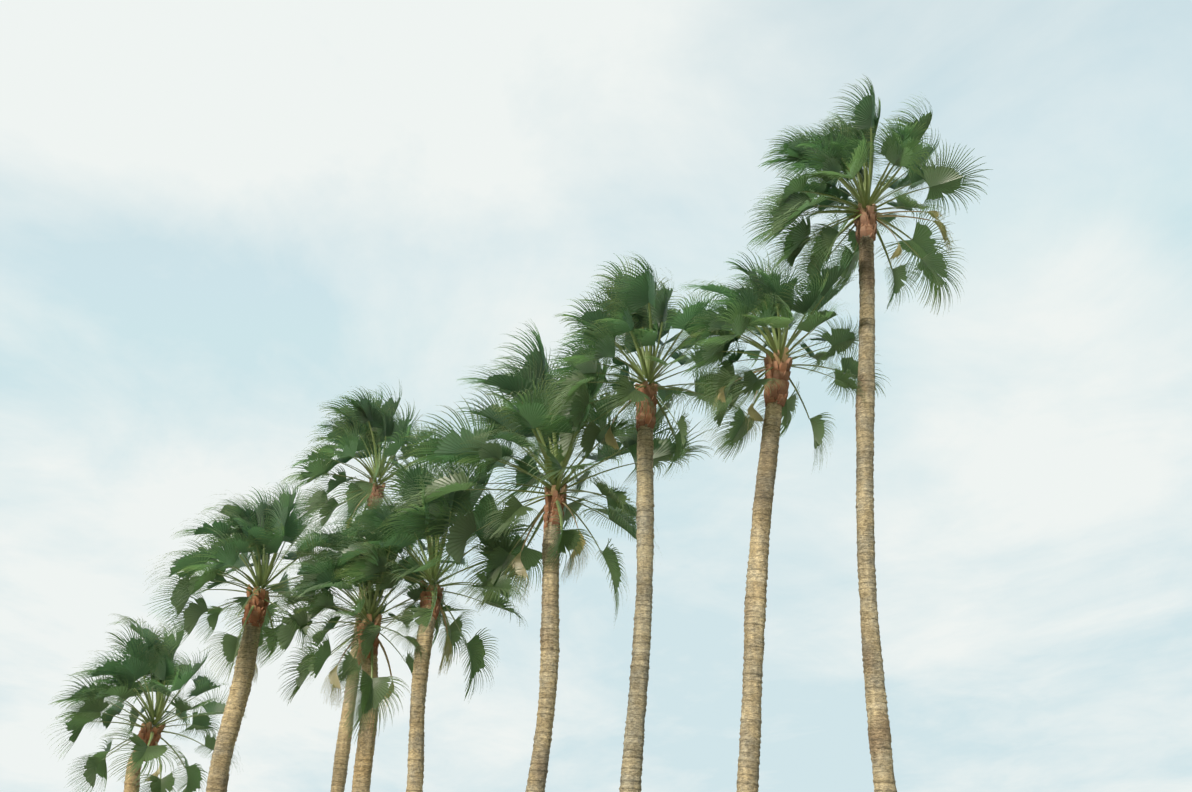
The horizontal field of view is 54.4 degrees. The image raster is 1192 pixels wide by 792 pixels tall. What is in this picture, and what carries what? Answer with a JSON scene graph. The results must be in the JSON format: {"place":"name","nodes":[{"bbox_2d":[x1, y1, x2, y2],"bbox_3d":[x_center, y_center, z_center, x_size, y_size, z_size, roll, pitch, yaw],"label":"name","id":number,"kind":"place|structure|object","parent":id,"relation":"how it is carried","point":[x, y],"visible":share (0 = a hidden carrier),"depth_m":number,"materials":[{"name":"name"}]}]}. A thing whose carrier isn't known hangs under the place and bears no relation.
{"place":"outdoors","nodes":[
{"label":"outdoors","id":0,"kind":"place"},
{"bbox_2d":[0,0,1191,791],"label":"sky","id":1,"kind":"structure","parent":0,"point":[221,221],"materials":[{"name":"white"}]},
{"label":"ground","id":2,"kind":"structure","parent":0,"visible":0},
{"bbox_2d":[48,613,248,791],"bbox_3d":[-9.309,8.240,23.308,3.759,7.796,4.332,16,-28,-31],"label":"palm tree","id":3,"kind":"object","parent":2,"relation":"on","point":[152,656],"visible":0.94,"depth_m":23.93,"materials":[{"name":"green plant"}]},
{"bbox_2d":[145,476,354,791],"bbox_3d":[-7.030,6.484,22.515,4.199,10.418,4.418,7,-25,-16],"label":"palm tree","id":4,"kind":"object","parent":2,"relation":"on","point":[251,533],"visible":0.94,"depth_m":22.98,"materials":[{"name":"green plant"}]},
{"bbox_2d":[250,497,478,791],"bbox_3d":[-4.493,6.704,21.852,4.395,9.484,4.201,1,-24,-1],"label":"palm tree","id":5,"kind":"object","parent":2,"relation":"on","point":[374,689],"visible":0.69,"depth_m":22.34,"materials":[{"name":"green plant"}]},
{"bbox_2d":[276,382,460,791],"bbox_3d":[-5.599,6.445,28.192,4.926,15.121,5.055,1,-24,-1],"label":"palm tree","id":6,"kind":"object","parent":2,"relation":"on","point":[367,427],"visible":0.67,"depth_m":29.99,"materials":[{"name":"green plant"}]},
{"bbox_2d":[312,445,542,791],"bbox_3d":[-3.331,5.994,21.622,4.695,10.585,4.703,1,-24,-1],"label":"palm tree","id":7,"kind":"object","parent":2,"relation":"on","point":[389,524],"visible":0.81,"depth_m":22.28,"materials":[{"name":"green plant"}]},
{"bbox_2d":[391,319,713,791],"bbox_3d":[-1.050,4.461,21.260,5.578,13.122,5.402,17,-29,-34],"label":"palm tree","id":8,"kind":"object","parent":2,"relation":"on","point":[521,421],"visible":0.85,"depth_m":21.92,"materials":[{"name":"green plant"}]},
{"bbox_2d":[536,252,764,791],"bbox_3d":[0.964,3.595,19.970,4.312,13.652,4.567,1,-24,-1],"label":"palm tree","id":9,"kind":"object","parent":2,"relation":"on","point":[637,312],"visible":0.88,"depth_m":20.78,"materials":[{"name":"green plant"}]},
{"bbox_2d":[676,241,890,791],"bbox_3d":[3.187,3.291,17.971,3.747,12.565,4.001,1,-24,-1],"label":"palm tree","id":10,"kind":"object","parent":2,"relation":"on","point":[770,297],"visible":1,"depth_m":19.18,"materials":[{"name":"green plant"}]},
{"bbox_2d":[742,74,992,791],"bbox_3d":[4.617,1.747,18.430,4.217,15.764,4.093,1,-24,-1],"label":"palm tree","id":11,"kind":"object","parent":2,"relation":"on","point":[849,150],"visible":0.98,"depth_m":20.08,"materials":[{"name":"green plant"}]}
]}

